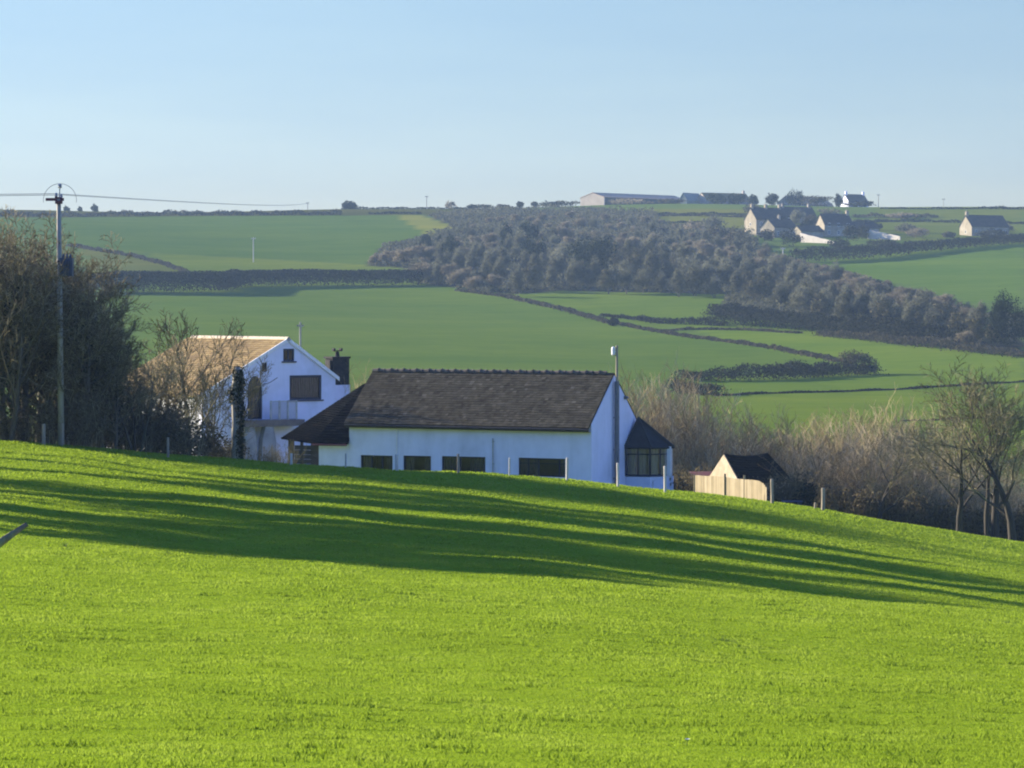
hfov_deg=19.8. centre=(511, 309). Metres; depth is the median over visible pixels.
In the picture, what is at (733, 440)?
scrub sapling
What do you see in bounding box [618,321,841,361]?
hedge
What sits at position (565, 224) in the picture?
wood tree
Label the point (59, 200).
electricity pole
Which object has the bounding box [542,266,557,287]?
wood tree
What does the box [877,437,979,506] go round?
scrub sapling
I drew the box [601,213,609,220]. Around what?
wood tree
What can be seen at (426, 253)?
wood tree
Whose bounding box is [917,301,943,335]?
wood tree
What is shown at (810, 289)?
wood tree
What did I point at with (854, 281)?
wood tree
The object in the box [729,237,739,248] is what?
wood tree
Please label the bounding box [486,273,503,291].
wood tree
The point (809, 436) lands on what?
scrub sapling
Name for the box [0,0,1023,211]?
sky
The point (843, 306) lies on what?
wood tree
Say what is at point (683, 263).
wood tree
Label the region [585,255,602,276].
wood tree
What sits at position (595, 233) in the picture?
wood tree
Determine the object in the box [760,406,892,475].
scrub sapling
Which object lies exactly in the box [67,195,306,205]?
overhead wire
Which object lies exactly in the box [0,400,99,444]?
bush
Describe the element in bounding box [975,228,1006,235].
garden tree
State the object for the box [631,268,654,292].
wood tree
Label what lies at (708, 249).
wood tree
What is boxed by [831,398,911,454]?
scrub sapling
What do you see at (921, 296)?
wood tree
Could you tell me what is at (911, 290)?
wood tree
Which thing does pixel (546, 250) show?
wood tree
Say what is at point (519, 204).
bush
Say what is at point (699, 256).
wood tree
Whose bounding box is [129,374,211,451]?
bush
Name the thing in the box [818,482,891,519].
bush
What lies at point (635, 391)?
scrub sapling
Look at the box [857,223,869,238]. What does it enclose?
garden tree
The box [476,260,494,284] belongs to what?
wood tree
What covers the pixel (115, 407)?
bare tree
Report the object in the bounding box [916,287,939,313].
wood tree
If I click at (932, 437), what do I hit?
scrub sapling
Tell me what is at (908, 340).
hedge
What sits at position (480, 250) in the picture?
wood tree
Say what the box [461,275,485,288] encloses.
wood tree
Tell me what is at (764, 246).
wood tree
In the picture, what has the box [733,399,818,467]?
scrub sapling
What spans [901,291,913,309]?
wood tree
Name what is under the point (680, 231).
wood tree
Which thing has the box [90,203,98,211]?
tree
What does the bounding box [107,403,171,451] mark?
bush
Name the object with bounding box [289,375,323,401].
window
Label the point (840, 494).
bush
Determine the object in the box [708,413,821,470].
scrub sapling
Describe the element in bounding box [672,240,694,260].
wood tree
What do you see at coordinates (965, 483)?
scrub sapling
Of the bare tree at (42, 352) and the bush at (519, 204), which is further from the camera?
the bush at (519, 204)
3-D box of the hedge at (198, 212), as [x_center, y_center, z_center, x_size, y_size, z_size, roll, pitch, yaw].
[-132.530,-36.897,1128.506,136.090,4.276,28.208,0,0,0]
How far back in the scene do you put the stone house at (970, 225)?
988.03 m
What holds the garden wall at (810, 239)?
on the hillside
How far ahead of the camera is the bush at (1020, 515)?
162.18 m
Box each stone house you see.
[744,203,785,235]
[760,214,795,237]
[781,204,816,222]
[815,210,852,236]
[959,211,1008,235]
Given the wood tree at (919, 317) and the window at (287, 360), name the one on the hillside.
the wood tree at (919, 317)
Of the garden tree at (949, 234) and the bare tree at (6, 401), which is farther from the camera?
the garden tree at (949, 234)
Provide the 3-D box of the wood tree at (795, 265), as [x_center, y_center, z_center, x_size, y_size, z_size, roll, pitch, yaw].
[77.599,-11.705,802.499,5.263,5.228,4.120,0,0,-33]
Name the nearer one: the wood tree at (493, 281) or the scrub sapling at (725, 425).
the scrub sapling at (725, 425)
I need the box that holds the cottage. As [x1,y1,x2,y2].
[841,191,867,206]
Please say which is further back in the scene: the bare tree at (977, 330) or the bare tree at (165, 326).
the bare tree at (977, 330)
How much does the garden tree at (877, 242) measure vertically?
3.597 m
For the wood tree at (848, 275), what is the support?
on the hillside
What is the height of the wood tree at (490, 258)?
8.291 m
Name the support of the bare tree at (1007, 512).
on the field
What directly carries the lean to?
on the field
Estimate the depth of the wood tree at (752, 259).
783.24 m
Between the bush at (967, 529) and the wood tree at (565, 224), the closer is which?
the bush at (967, 529)
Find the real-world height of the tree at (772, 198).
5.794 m
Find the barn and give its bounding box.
[580,192,678,205]
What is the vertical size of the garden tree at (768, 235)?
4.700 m
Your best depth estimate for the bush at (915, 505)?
161.76 m
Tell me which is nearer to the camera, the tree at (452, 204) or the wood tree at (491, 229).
the wood tree at (491, 229)
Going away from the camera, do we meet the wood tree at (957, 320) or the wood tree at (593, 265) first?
the wood tree at (957, 320)
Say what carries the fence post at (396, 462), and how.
on the field
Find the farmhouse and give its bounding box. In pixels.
[106,335,350,462]
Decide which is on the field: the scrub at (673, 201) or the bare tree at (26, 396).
the bare tree at (26, 396)
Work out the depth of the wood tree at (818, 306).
631.52 m
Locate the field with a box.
[0,440,1023,767]
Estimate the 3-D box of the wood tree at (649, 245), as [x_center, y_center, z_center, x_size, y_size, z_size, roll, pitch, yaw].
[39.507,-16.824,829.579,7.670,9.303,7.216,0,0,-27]
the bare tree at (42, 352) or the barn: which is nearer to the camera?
the bare tree at (42, 352)
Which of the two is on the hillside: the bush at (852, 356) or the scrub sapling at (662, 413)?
the bush at (852, 356)
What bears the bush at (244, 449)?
on the field
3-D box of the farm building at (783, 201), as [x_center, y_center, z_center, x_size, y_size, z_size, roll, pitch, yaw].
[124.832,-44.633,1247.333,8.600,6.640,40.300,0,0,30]
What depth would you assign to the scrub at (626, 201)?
1203.40 m
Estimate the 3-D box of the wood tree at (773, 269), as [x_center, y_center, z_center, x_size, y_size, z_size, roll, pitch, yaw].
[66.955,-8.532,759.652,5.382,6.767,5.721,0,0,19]
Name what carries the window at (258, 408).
in the farmhouse
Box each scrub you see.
[607,198,652,204]
[658,198,686,203]
[800,195,835,205]
[843,201,875,206]
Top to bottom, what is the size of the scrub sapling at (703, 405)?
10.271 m
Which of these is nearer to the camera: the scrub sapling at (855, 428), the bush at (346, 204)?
the scrub sapling at (855, 428)
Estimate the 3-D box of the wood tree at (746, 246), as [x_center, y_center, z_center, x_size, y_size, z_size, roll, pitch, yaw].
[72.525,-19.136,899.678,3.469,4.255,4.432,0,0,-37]
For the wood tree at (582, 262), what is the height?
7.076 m
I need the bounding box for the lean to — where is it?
[689,471,712,487]
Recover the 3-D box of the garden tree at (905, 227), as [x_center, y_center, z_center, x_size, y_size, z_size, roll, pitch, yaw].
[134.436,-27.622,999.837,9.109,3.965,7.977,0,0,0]
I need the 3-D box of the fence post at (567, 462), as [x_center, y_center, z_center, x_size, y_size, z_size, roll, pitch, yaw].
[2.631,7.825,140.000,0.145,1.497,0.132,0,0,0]
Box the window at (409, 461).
[404,456,430,471]
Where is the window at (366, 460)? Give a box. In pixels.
[361,455,392,469]
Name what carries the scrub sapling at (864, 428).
on the field
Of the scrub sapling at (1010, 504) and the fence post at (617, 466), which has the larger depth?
the scrub sapling at (1010, 504)
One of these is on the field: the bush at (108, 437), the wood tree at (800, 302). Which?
the bush at (108, 437)
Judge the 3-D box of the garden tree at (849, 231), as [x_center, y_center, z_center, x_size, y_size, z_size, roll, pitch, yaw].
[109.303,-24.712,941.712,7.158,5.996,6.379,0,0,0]
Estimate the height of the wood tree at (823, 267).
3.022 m
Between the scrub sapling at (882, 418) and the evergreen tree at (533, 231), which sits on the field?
the scrub sapling at (882, 418)
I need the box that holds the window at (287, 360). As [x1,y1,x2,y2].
[282,349,296,362]
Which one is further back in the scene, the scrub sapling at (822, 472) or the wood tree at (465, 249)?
the wood tree at (465, 249)
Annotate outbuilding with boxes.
[792,225,823,236]
[852,222,879,233]
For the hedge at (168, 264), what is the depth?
862.11 m
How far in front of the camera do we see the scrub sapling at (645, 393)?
199.45 m
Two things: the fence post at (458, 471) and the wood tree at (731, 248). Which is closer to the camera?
the fence post at (458, 471)
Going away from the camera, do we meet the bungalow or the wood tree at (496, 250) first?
the bungalow
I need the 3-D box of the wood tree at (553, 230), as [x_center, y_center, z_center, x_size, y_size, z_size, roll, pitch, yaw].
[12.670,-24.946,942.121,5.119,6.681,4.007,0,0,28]
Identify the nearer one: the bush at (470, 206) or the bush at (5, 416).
the bush at (5, 416)
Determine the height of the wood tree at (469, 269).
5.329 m
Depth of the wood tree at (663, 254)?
823.44 m
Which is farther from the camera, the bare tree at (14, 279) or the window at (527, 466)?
the window at (527, 466)
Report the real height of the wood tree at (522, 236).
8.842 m
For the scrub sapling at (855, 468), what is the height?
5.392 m
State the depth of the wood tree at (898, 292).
694.92 m
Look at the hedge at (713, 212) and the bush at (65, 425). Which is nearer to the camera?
the bush at (65, 425)
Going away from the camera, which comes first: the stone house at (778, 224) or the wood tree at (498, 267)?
the wood tree at (498, 267)
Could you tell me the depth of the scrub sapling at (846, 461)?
172.42 m
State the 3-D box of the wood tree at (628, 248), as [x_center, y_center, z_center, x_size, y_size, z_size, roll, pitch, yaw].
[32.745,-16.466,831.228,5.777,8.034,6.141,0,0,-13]
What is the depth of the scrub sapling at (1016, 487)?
182.77 m
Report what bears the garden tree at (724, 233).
on the hillside
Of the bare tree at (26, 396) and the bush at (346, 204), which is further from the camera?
the bush at (346, 204)
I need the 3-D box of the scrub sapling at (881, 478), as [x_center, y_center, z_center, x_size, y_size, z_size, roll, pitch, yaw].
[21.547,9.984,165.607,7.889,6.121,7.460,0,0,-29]
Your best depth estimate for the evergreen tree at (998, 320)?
542.77 m
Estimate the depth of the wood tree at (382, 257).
845.19 m
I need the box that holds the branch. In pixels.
[0,522,27,547]
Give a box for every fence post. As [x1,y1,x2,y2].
[42,424,45,443]
[61,423,63,445]
[167,437,168,456]
[290,453,292,464]
[395,454,397,470]
[457,454,459,472]
[566,458,568,479]
[616,463,618,486]
[664,466,665,491]
[770,479,773,502]
[821,488,824,509]
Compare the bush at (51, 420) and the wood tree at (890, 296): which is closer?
the bush at (51, 420)
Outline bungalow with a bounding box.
[281,345,674,489]
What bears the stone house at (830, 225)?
on the hillside
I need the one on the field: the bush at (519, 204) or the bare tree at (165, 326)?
the bare tree at (165, 326)
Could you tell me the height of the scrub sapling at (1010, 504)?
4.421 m
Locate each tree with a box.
[0,204,36,326]
[0,209,54,354]
[0,209,89,440]
[0,214,55,370]
[0,215,93,439]
[0,228,102,441]
[0,230,87,441]
[2,220,120,441]
[11,230,130,412]
[17,231,148,445]
[30,261,151,445]
[39,257,142,445]
[56,297,155,447]
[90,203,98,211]
[90,324,152,448]
[90,347,175,451]
[126,332,214,424]
[131,308,262,442]
[187,347,273,450]
[221,358,251,458]
[368,255,377,264]
[378,253,386,262]
[386,251,397,261]
[393,249,407,263]
[403,247,421,262]
[404,261,433,283]
[406,254,421,267]
[409,244,424,261]
[418,246,433,260]
[419,234,431,246]
[428,262,445,285]
[432,255,443,269]
[433,237,444,255]
[435,264,457,276]
[436,234,442,245]
[442,234,460,254]
[442,248,453,262]
[443,270,467,286]
[445,200,456,208]
[446,249,465,270]
[453,246,467,261]
[454,245,470,256]
[456,267,472,282]
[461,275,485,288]
[462,225,475,235]
[465,246,480,270]
[467,235,482,243]
[470,240,478,250]
[474,242,486,259]
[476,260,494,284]
[478,244,509,268]
[481,232,499,242]
[483,241,499,249]
[485,223,494,233]
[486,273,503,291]
[491,257,510,278]
[493,245,511,258]
[493,246,511,269]
[500,222,512,245]
[502,233,512,249]
[508,262,523,278]
[508,269,527,295]
[510,214,520,221]
[510,227,529,249]
[513,249,531,269]
[517,219,539,239]
[520,236,546,256]
[521,266,543,290]
[524,252,543,276]
[526,216,534,221]
[532,219,542,227]
[536,213,547,219]
[539,239,547,255]
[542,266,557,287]
[543,246,568,276]
[544,223,557,237]
[547,233,559,247]
[550,245,565,261]
[554,241,571,257]
[555,226,575,238]
[558,220,571,227]
[561,236,575,247]
[563,254,584,289]
[565,210,575,217]
[565,236,618,274]
[570,259,588,275]
[571,217,587,226]
[572,236,582,250]
[578,267,596,289]
[584,214,597,228]
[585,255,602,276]
[589,233,609,253]
[590,230,601,237]
[595,268,619,293]
[599,231,608,247]
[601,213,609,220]
[605,223,613,228]
[613,236,626,250]
[616,222,624,228]
[616,259,636,293]
[618,235,645,249]
[619,232,628,237]
[619,237,636,257]
[625,255,642,280]
[626,215,634,223]
[630,226,641,231]
[630,228,640,238]
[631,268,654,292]
[640,215,650,223]
[640,234,658,256]
[640,248,665,281]
[647,218,657,231]
[647,268,667,292]
[648,233,658,244]
[657,241,670,263]
[659,227,668,232]
[660,259,674,278]
[665,233,675,247]
[668,268,685,296]
[669,253,683,269]
[670,242,681,251]
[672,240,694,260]
[674,224,685,237]
[676,255,702,277]
[681,255,713,295]
[682,239,692,245]
[683,220,704,230]
[687,244,697,253]
[692,239,706,248]
[693,242,717,256]
[696,253,707,265]
[697,274,722,297]
[700,215,726,227]
[702,227,709,240]
[702,258,718,283]
[707,193,726,203]
[707,223,729,238]
[710,233,724,249]
[711,246,724,266]
[712,249,729,258]
[715,256,737,276]
[719,260,739,286]
[723,245,735,252]
[725,225,751,246]
[726,193,745,203]
[727,251,742,268]
[728,251,743,259]
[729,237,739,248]
[729,269,744,290]
[733,225,758,244]
[736,255,756,280]
[741,271,756,289]
[742,242,751,251]
[742,257,759,276]
[743,204,758,211]
[743,273,769,299]
[748,194,758,204]
[750,256,767,268]
[754,266,775,296]
[757,229,775,240]
[757,247,771,257]
[759,241,773,252]
[762,253,783,275]
[765,193,778,204]
[766,264,779,284]
[766,277,788,309]
[778,228,804,245]
[778,265,798,284]
[779,254,788,264]
[781,263,799,288]
[784,189,805,205]
[785,278,801,306]
[785,285,811,312]
[787,276,818,307]
[789,208,805,224]
[789,259,798,272]
[795,260,810,278]
[797,265,824,291]
[800,219,813,224]
[805,213,818,224]
[807,282,829,299]
[809,272,832,281]
[809,290,834,316]
[814,280,831,293]
[817,207,844,213]
[817,265,829,270]
[819,286,835,306]
[824,259,844,279]
[825,236,850,248]
[827,280,840,297]
[831,284,854,317]
[834,193,843,206]
[834,278,847,286]
[835,280,851,293]
[840,283,853,301]
[842,223,861,240]
[843,272,859,283]
[847,275,873,290]
[851,283,875,297]
[851,291,873,319]
[853,428,934,518]
[854,281,885,300]
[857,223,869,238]
[864,291,883,316]
[865,237,901,245]
[867,280,889,294]
[872,298,903,319]
[876,373,1023,532]
[880,291,893,307]
[882,280,893,287]
[883,292,894,301]
[885,212,915,218]
[885,285,891,293]
[890,289,904,300]
[892,367,1023,540]
[893,292,916,305]
[894,223,916,231]
[895,286,918,295]
[900,303,921,333]
[901,227,931,237]
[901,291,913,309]
[904,287,934,314]
[906,354,1023,537]
[911,302,932,322]
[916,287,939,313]
[916,289,935,298]
[916,298,940,310]
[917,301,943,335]
[929,302,960,324]
[933,293,958,309]
[941,231,957,237]
[943,311,967,330]
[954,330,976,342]
[959,305,974,317]
[964,316,987,342]
[966,306,974,331]
[969,300,988,342]
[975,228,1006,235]
[982,288,1023,347]
[984,323,1007,345]
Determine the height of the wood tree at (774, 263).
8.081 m
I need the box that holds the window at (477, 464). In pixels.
[442,456,484,471]
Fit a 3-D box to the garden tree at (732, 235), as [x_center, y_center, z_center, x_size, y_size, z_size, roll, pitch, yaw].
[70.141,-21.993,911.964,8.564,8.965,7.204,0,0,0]
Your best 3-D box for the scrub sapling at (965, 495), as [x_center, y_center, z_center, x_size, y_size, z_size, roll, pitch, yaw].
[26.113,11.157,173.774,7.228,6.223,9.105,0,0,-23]
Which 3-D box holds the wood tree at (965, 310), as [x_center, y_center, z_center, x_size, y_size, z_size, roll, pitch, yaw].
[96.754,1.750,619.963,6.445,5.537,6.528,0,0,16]
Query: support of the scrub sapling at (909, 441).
on the field
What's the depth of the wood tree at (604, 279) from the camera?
733.52 m
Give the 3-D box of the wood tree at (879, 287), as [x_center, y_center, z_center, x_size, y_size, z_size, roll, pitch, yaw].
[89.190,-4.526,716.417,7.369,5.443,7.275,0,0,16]
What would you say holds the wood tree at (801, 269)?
on the hillside
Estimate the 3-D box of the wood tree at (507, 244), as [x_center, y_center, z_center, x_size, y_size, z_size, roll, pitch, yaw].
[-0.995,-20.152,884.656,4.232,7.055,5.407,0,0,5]
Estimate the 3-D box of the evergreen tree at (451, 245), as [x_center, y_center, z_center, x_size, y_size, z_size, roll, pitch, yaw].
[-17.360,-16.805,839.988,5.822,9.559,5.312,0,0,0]
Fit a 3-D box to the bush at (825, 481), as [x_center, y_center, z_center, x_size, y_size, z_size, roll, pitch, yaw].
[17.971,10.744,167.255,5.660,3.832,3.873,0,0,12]
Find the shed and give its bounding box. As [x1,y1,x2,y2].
[679,193,698,203]
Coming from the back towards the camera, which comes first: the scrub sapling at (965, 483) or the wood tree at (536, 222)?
the wood tree at (536, 222)
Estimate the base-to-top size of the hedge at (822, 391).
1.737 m
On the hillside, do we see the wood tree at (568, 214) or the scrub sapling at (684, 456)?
the wood tree at (568, 214)
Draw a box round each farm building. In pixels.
[698,191,750,204]
[777,195,833,206]
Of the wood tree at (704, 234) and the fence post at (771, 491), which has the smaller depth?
the fence post at (771, 491)
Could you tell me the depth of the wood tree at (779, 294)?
673.51 m
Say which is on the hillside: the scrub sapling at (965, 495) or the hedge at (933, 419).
the hedge at (933, 419)
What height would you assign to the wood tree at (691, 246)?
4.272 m
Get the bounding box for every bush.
[0,399,32,439]
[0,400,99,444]
[7,413,38,441]
[20,405,95,445]
[34,377,121,447]
[38,388,130,447]
[72,417,128,448]
[96,387,141,449]
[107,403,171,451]
[109,362,170,448]
[122,395,183,451]
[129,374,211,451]
[130,402,202,455]
[131,417,220,456]
[138,401,210,454]
[169,415,255,458]
[201,434,238,458]
[209,438,262,459]
[255,444,281,462]
[260,442,307,463]
[336,358,370,400]
[342,200,356,208]
[466,204,476,208]
[473,204,490,208]
[516,201,523,206]
[537,200,562,206]
[556,200,579,206]
[607,317,619,325]
[652,462,698,491]
[672,465,705,486]
[681,454,713,477]
[760,461,839,507]
[783,465,840,493]
[790,483,819,507]
[805,478,861,515]
[818,480,863,508]
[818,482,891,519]
[837,348,879,373]
[859,477,913,523]
[865,472,911,521]
[882,482,956,527]
[901,493,979,532]
[942,503,1003,535]
[943,501,1023,539]
[980,490,1023,541]
[1000,507,1023,540]
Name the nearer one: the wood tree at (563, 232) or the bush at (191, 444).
the bush at (191, 444)
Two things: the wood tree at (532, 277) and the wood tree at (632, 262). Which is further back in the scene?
the wood tree at (632, 262)
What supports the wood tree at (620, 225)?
on the hillside
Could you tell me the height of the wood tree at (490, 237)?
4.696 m
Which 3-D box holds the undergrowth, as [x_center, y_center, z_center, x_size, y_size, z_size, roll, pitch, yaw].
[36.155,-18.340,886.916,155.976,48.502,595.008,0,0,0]
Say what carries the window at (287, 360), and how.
in the farmhouse
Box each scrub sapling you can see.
[608,350,700,470]
[608,367,647,417]
[618,376,697,425]
[624,368,728,472]
[625,372,761,473]
[628,387,683,472]
[640,364,762,460]
[642,364,731,465]
[646,377,750,475]
[683,422,797,469]
[684,408,786,467]
[686,388,773,460]
[700,402,786,454]
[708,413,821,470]
[717,403,801,463]
[731,431,830,482]
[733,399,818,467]
[757,438,896,509]
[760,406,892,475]
[761,422,849,479]
[763,416,835,472]
[768,416,871,468]
[769,406,881,477]
[779,425,892,490]
[790,405,926,465]
[790,432,914,489]
[798,423,887,482]
[798,443,882,493]
[811,399,925,476]
[821,436,953,496]
[823,395,936,470]
[830,382,945,468]
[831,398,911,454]
[832,440,920,499]
[838,435,957,521]
[842,417,956,500]
[850,403,981,474]
[859,448,958,522]
[868,412,952,482]
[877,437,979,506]
[894,421,1001,486]
[897,427,977,499]
[914,453,1023,514]
[921,458,1020,513]
[938,441,1014,498]
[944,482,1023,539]
[954,474,1023,509]
[955,487,1023,540]
[966,466,1023,501]
[968,465,1023,512]
[981,470,1023,507]
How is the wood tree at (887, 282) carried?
on the hillside
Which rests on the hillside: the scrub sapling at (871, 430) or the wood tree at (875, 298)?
the wood tree at (875, 298)
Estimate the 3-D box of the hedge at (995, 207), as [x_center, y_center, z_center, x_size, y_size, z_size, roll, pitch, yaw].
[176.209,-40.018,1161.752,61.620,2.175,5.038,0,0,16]
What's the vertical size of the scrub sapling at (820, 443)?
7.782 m
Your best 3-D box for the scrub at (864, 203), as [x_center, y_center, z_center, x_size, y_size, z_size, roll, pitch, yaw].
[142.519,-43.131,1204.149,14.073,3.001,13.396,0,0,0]
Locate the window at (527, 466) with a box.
[519,458,564,478]
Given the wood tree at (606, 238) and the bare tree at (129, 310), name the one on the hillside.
the wood tree at (606, 238)
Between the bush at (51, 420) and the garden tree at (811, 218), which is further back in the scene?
the garden tree at (811, 218)
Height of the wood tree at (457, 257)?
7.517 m
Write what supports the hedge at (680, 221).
on the hillside
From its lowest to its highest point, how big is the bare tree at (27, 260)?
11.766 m
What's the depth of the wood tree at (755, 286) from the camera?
691.23 m
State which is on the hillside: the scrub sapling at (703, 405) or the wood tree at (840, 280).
the wood tree at (840, 280)
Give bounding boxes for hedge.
[0,208,342,216]
[64,268,423,292]
[65,243,189,271]
[341,206,469,208]
[368,211,421,213]
[454,288,608,323]
[591,211,746,214]
[599,313,729,325]
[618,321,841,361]
[652,213,745,217]
[657,377,730,394]
[664,326,802,333]
[665,220,702,222]
[671,358,888,381]
[700,301,984,343]
[712,380,1023,395]
[788,233,1023,261]
[811,329,1023,357]
[851,212,938,217]
[852,218,960,222]
[880,205,1023,208]
[903,416,1014,420]
[1006,221,1023,223]
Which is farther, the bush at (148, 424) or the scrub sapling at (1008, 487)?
the scrub sapling at (1008, 487)
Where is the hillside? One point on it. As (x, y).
(406, 326)
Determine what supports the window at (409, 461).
in the bungalow
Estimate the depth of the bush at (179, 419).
149.78 m
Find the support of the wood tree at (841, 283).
on the hillside
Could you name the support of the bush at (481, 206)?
on the hillside
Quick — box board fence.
[693,474,766,500]
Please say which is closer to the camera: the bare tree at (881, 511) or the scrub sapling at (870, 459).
the bare tree at (881, 511)
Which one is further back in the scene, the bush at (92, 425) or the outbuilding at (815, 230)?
the outbuilding at (815, 230)
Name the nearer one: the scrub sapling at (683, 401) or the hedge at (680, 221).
the scrub sapling at (683, 401)
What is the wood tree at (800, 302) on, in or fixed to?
on the hillside
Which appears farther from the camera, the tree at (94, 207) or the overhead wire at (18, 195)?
the tree at (94, 207)
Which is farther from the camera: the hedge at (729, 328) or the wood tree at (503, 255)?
the wood tree at (503, 255)
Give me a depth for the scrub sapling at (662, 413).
184.34 m
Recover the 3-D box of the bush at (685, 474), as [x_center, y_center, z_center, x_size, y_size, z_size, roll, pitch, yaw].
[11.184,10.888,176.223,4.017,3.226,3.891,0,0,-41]
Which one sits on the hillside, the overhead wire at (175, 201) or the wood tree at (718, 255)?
the wood tree at (718, 255)
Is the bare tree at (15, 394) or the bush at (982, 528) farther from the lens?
the bush at (982, 528)
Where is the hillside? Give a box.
[0,204,1023,493]
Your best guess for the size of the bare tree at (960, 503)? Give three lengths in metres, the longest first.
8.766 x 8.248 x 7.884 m
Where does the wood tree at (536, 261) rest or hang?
on the hillside
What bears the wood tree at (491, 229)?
on the hillside
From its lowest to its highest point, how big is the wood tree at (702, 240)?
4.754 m
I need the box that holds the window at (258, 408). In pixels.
[247,376,261,418]
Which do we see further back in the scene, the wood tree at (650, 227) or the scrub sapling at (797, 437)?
the wood tree at (650, 227)
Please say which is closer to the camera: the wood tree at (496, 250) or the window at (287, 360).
the window at (287, 360)
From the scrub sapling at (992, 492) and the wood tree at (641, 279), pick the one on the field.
the scrub sapling at (992, 492)
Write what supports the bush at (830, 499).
on the field
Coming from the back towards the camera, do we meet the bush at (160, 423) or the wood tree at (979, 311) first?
the wood tree at (979, 311)
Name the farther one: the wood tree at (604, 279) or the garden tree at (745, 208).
the garden tree at (745, 208)
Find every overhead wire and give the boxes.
[0,195,37,195]
[66,194,305,204]
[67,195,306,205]
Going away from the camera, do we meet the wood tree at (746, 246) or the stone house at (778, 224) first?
the wood tree at (746, 246)
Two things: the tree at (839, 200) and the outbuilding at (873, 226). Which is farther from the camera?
the tree at (839, 200)
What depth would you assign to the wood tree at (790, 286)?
673.68 m
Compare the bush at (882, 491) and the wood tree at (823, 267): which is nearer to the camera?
the bush at (882, 491)
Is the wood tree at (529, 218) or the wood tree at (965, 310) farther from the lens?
the wood tree at (529, 218)
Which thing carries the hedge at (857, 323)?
on the hillside
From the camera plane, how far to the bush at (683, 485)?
166.77 m
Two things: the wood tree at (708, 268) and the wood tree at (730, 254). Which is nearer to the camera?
the wood tree at (708, 268)
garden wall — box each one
[800,233,833,243]
[867,230,899,239]
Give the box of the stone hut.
[710,453,790,502]
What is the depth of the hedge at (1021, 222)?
1073.14 m
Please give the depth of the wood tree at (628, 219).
1055.84 m
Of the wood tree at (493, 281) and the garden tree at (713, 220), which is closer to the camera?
the wood tree at (493, 281)
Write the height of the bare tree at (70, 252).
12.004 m
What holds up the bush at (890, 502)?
on the field
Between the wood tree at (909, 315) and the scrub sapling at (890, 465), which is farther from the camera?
the wood tree at (909, 315)
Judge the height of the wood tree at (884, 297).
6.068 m
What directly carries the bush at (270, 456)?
on the field
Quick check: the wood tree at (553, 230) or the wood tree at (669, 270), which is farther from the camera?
the wood tree at (553, 230)
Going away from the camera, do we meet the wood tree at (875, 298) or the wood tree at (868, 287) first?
the wood tree at (875, 298)
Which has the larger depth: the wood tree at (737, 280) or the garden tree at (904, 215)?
the garden tree at (904, 215)
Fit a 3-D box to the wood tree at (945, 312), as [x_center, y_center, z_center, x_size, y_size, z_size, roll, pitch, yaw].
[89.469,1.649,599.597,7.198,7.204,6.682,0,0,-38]
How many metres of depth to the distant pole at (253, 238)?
853.87 m
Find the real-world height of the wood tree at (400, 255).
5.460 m
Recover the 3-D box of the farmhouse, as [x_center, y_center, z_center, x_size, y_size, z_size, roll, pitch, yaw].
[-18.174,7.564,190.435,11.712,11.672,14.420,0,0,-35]
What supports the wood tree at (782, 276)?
on the hillside
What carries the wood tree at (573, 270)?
on the hillside
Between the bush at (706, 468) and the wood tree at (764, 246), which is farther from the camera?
the wood tree at (764, 246)
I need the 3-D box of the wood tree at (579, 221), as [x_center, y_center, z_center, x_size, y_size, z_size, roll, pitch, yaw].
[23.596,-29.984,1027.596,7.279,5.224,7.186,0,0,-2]
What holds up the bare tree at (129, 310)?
on the field
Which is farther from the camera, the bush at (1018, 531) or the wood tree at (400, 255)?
the wood tree at (400, 255)
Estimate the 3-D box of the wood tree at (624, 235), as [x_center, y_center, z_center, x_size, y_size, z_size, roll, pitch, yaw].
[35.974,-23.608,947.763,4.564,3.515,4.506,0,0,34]
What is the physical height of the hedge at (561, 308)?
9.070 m
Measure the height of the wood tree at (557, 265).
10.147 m
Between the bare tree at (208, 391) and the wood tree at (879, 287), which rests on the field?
the bare tree at (208, 391)
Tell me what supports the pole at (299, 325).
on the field
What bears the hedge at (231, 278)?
on the hillside
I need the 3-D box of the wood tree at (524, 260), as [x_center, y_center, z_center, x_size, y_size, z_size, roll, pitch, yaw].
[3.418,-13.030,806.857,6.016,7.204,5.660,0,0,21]
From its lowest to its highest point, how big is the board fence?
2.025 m
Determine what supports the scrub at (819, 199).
on the hillside
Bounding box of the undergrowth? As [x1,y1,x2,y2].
[367,203,1023,335]
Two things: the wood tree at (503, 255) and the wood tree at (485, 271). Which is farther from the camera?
the wood tree at (503, 255)
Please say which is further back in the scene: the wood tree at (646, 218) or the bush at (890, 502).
the wood tree at (646, 218)
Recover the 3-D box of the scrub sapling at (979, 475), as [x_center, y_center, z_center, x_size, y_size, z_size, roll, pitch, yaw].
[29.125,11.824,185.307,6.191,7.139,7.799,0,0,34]
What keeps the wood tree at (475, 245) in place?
on the hillside
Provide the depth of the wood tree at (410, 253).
837.60 m
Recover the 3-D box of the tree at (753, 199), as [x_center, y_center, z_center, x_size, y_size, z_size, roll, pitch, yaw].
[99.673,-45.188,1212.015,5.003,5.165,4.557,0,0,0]
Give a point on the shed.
(691, 198)
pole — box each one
[43,183,76,444]
[251,237,255,261]
[297,322,303,346]
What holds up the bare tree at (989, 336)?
on the hillside
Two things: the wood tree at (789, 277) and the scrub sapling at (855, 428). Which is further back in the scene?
the wood tree at (789, 277)
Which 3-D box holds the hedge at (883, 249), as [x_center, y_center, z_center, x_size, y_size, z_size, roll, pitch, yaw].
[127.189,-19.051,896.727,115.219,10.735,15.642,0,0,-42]
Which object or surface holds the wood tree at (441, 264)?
on the hillside

